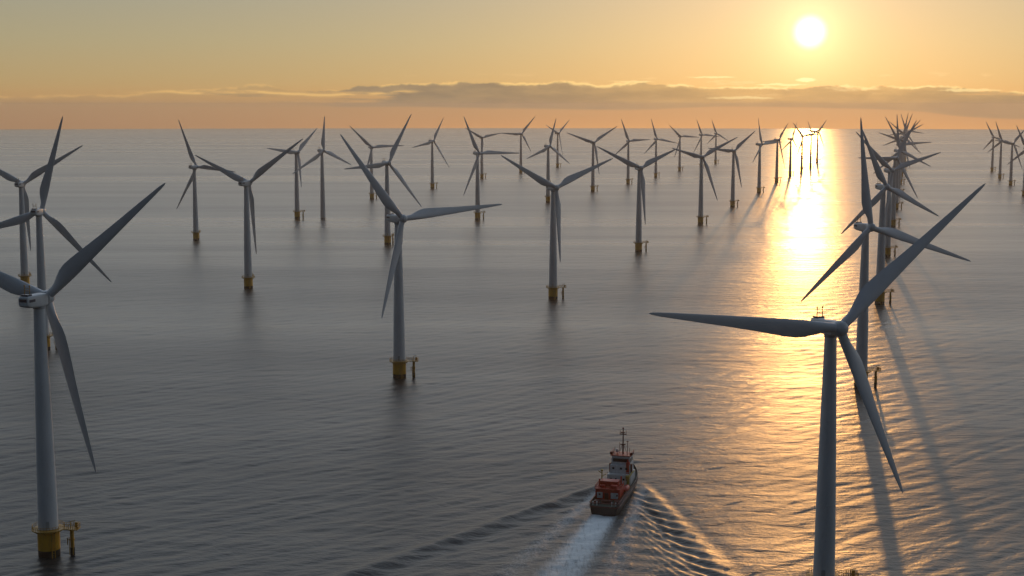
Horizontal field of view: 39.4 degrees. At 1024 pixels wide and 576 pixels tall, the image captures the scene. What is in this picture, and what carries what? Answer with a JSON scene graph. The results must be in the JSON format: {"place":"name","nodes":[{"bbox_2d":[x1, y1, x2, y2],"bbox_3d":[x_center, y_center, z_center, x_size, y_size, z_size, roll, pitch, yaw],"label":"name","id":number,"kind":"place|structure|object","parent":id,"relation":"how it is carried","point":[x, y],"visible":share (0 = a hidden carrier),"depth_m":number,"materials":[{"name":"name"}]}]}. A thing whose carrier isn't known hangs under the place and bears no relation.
{"place":"outdoors","nodes":[
{"label":"outdoors","id":0,"kind":"place"},
{"bbox_2d":[0,128,1023,575],"bbox_3d":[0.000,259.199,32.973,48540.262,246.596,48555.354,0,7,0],"label":"sea","id":1,"kind":"structure","parent":0,"point":[278,420],"depth_m":782.88,"materials":[{"name":"liquid"}]},
{"bbox_2d":[0,145,82,283],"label":"wind turbine","id":2,"kind":"object","parent":1,"relation":"in","point":[23,209],"visible":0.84,"depth_m":1108.57,"materials":[{"name":"white paint"}]},
{"bbox_2d":[0,116,110,350],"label":"wind turbine","id":3,"kind":"object","parent":1,"relation":"in","point":[58,226],"visible":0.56,"depth_m":815.51,"materials":[{"name":"white paint"}]},
{"bbox_2d":[0,183,164,558],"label":"wind turbine","id":4,"kind":"object","parent":1,"relation":"in","point":[48,529],"visible":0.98,"depth_m":440.22,"materials":[{"name":"white paint"}]},
{"bbox_2d":[177,120,233,239],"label":"wind turbine","id":5,"kind":"object","parent":1,"relation":"in","point":[196,229],"visible":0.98,"depth_m":1500.39,"materials":[{"name":"white paint"}]},
{"bbox_2d":[195,139,302,288],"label":"wind turbine","id":6,"kind":"object","parent":1,"relation":"in","point":[248,277],"visible":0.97,"depth_m":1096.33,"materials":[{"name":"white paint"}]},
{"bbox_2d":[267,129,316,218],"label":"wind turbine","id":7,"kind":"object","parent":1,"relation":"in","point":[297,211],"visible":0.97,"depth_m":1791.72,"materials":[{"name":"white paint"}]},
{"bbox_2d":[292,116,350,217],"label":"wind turbine","id":8,"kind":"object","parent":1,"relation":"in","point":[322,190],"visible":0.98,"depth_m":1807.64,"materials":[{"name":"white paint"}]},
{"bbox_2d":[350,126,403,198],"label":"wind turbine","id":9,"kind":"object","parent":1,"relation":"in","point":[370,161],"visible":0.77,"depth_m":2178.78,"materials":[{"name":"white paint"}]},
{"bbox_2d":[345,115,421,244],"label":"wind turbine","id":10,"kind":"object","parent":1,"relation":"in","point":[388,234],"visible":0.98,"depth_m":1448.05,"materials":[{"name":"white paint"}]},
{"bbox_2d":[340,134,501,378],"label":"wind turbine","id":11,"kind":"object","parent":1,"relation":"in","point":[398,219],"visible":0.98,"depth_m":731.73,"materials":[{"name":"white paint"}]},
{"bbox_2d":[412,119,448,188],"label":"wind turbine","id":12,"kind":"object","parent":1,"relation":"in","point":[432,183],"visible":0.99,"depth_m":2468.85,"materials":[{"name":"white paint"}]},
{"bbox_2d":[466,128,499,178],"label":"wind turbine","id":13,"kind":"object","parent":1,"relation":"in","point":[481,160],"visible":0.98,"depth_m":2825.63,"materials":[{"name":"white paint"}]},
{"bbox_2d":[463,117,518,219],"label":"wind turbine","id":14,"kind":"object","parent":1,"relation":"in","point":[478,153],"visible":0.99,"depth_m":1775.16,"materials":[{"name":"white paint"}]},
{"bbox_2d":[502,117,534,172],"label":"wind turbine","id":15,"kind":"object","parent":1,"relation":"in","point":[524,138],"visible":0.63,"depth_m":3070.16,"materials":[{"name":"white paint"}]},
{"bbox_2d":[527,120,569,202],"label":"wind turbine","id":16,"kind":"object","parent":1,"relation":"in","point":[547,195],"visible":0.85,"depth_m":2096.84,"materials":[{"name":"white paint"}]},
{"bbox_2d":[501,155,612,299],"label":"wind turbine","id":17,"kind":"object","parent":1,"relation":"in","point":[555,217],"visible":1,"depth_m":1033.32,"materials":[{"name":"white paint"}]},
{"bbox_2d":[546,122,567,167],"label":"wind turbine","id":18,"kind":"object","parent":1,"relation":"in","point":[557,155],"visible":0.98,"depth_m":3367.91,"materials":[{"name":"white paint"}]},
{"bbox_2d":[566,126,616,191],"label":"wind turbine","id":19,"kind":"object","parent":1,"relation":"in","point":[593,186],"visible":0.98,"depth_m":2376.74,"materials":[{"name":"white paint"}]},
{"bbox_2d":[589,427,637,516],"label":"supply ship","id":20,"kind":"object","parent":1,"relation":"in","point":[614,490],"visible":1,"depth_m":502.13,"materials":[{"name":"red metal"}]},
{"bbox_2d":[616,119,649,183],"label":"wind turbine","id":21,"kind":"object","parent":1,"relation":"in","point":[627,179],"visible":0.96,"depth_m":2616.26,"materials":[{"name":"white paint"}]},
{"bbox_2d":[596,146,677,251],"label":"wind turbine","id":22,"kind":"object","parent":1,"relation":"in","point":[638,242],"visible":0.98,"depth_m":1376.51,"materials":[{"name":"white paint"}]},
{"bbox_2d":[644,119,675,176],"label":"wind turbine","id":23,"kind":"object","parent":1,"relation":"in","point":[655,166],"visible":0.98,"depth_m":2878.11,"materials":[{"name":"white paint"}]},
{"bbox_2d":[669,125,694,170],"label":"wind turbine","id":24,"kind":"object","parent":1,"relation":"in","point":[679,146],"visible":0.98,"depth_m":3173.90,"materials":[{"name":"white paint"}]},
{"bbox_2d":[672,137,736,223],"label":"wind turbine","id":25,"kind":"object","parent":1,"relation":"in","point":[700,203],"visible":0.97,"depth_m":1704.59,"materials":[{"name":"white paint"}]},
{"bbox_2d":[693,121,719,167],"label":"wind turbine","id":26,"kind":"object","parent":1,"relation":"in","point":[700,139],"visible":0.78,"depth_m":3338.04,"materials":[{"name":"white paint"}]},
{"bbox_2d":[707,121,727,163],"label":"wind turbine","id":27,"kind":"object","parent":1,"relation":"in","point":[715,158],"visible":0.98,"depth_m":3622.88,"materials":[{"name":"white paint"}]},
{"bbox_2d":[709,131,754,206],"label":"wind turbine","id":28,"kind":"object","parent":1,"relation":"in","point":[734,158],"visible":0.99,"depth_m":2000.25,"materials":[{"name":"white paint"}]},
{"bbox_2d":[752,119,779,192],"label":"wind turbine","id":29,"kind":"object","parent":1,"relation":"in","point":[760,145],"visible":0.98,"depth_m":2337.23,"materials":[{"name":"white paint"}]},
{"bbox_2d":[762,124,787,182],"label":"wind turbine","id":30,"kind":"object","parent":1,"relation":"in","point":[776,177],"visible":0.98,"depth_m":2672.87,"materials":[{"name":"white paint"}]},
{"bbox_2d":[782,123,799,175],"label":"wind turbine","id":31,"kind":"object","parent":1,"relation":"in","point":[790,159],"visible":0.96,"depth_m":2936.80,"materials":[{"name":"white paint"}]},
{"bbox_2d":[793,123,818,171],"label":"wind turbine","id":32,"kind":"object","parent":1,"relation":"in","point":[801,167],"visible":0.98,"depth_m":3150.52,"materials":[{"name":"white paint"}]},
{"bbox_2d":[804,121,825,162],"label":"wind turbine","id":33,"kind":"object","parent":1,"relation":"in","point":[816,159],"visible":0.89,"depth_m":3661.39,"materials":[{"name":"white paint"}]},
{"bbox_2d":[808,123,822,167],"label":"wind turbine","id":34,"kind":"object","parent":1,"relation":"in","point":[810,162],"visible":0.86,"depth_m":3373.06,"materials":[{"name":"white paint"}]},
{"bbox_2d":[649,183,985,575],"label":"wind turbine","id":35,"kind":"object","parent":1,"relation":"in","point":[873,289],"visible":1,"depth_m":391.90,"materials":[{"name":"white paint"}]},
{"bbox_2d":[801,118,970,387],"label":"wind turbine","id":36,"kind":"object","parent":1,"relation":"in","point":[862,239],"visible":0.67,"depth_m":703.04,"materials":[{"name":"white paint"}]},
{"bbox_2d":[859,120,917,226],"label":"wind turbine","id":37,"kind":"object","parent":1,"relation":"in","point":[893,198],"visible":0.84,"depth_m":1662.74,"materials":[{"name":"white paint"}]},
{"bbox_2d":[841,131,937,304],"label":"wind turbine","id":38,"kind":"object","parent":1,"relation":"in","point":[881,197],"visible":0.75,"depth_m":1005.65,"materials":[{"name":"white paint"}]},
{"bbox_2d":[856,132,940,256],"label":"wind turbine","id":39,"kind":"object","parent":1,"relation":"in","point":[889,170],"visible":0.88,"depth_m":1331.02,"materials":[{"name":"white paint"}]},
{"bbox_2d":[880,122,918,184],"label":"wind turbine","id":40,"kind":"object","parent":1,"relation":"in","point":[901,140],"visible":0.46,"depth_m":2599.62,"materials":[{"name":"white paint"}]},
{"bbox_2d":[883,115,919,176],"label":"wind turbine","id":41,"kind":"object","parent":1,"relation":"in","point":[904,132],"visible":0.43,"depth_m":2909.71,"materials":[{"name":"white paint"}]},
{"bbox_2d":[873,117,930,209],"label":"wind turbine","id":42,"kind":"object","parent":1,"relation":"in","point":[897,171],"visible":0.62,"depth_m":1952.89,"materials":[{"name":"white paint"}]},
{"bbox_2d":[891,113,916,161],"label":"wind turbine","id":43,"kind":"object","parent":1,"relation":"in","point":[906,132],"visible":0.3,"depth_m":3526.18,"materials":[{"name":"white paint"}]},
{"bbox_2d":[889,121,922,168],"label":"wind turbine","id":44,"kind":"object","parent":1,"relation":"in","point":[900,131],"visible":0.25,"depth_m":3229.63,"materials":[{"name":"white paint"}]},
{"bbox_2d":[886,118,930,189],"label":"wind turbine","id":45,"kind":"object","parent":1,"relation":"in","point":[907,143],"visible":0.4,"depth_m":2269.54,"materials":[{"name":"white paint"}]},
{"bbox_2d":[901,115,923,160],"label":"wind turbine","id":46,"kind":"object","parent":1,"relation":"in","point":[908,130],"visible":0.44,"depth_m":3813.48,"materials":[{"name":"white paint"}]},
{"bbox_2d":[983,122,999,171],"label":"wind turbine","id":47,"kind":"object","parent":1,"relation":"in","point":[992,167],"visible":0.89,"depth_m":3157.45,"materials":[{"name":"white paint"}]},
{"bbox_2d":[987,123,1018,178],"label":"wind turbine","id":48,"kind":"object","parent":1,"relation":"in","point":[999,174],"visible":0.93,"depth_m":2833.42,"materials":[{"name":"white paint"}]},
{"bbox_2d":[996,130,1023,185],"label":"wind turbine","id":49,"kind":"object","parent":1,"relation":"in","point":[1011,163],"visible":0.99,"depth_m":2570.34,"materials":[{"name":"white paint"}]},
{"bbox_2d":[1007,125,1023,195],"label":"wind turbine","id":50,"kind":"object","parent":1,"relation":"in","point":[1020,154],"visible":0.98,"depth_m":2252.96,"materials":[{"name":"white paint"}]},
{"bbox_2d":[0,0,1023,129],"label":"sky","id":51,"kind":"structure","parent":0,"point":[92,64],"materials":[{"name":"orange"}]}
]}

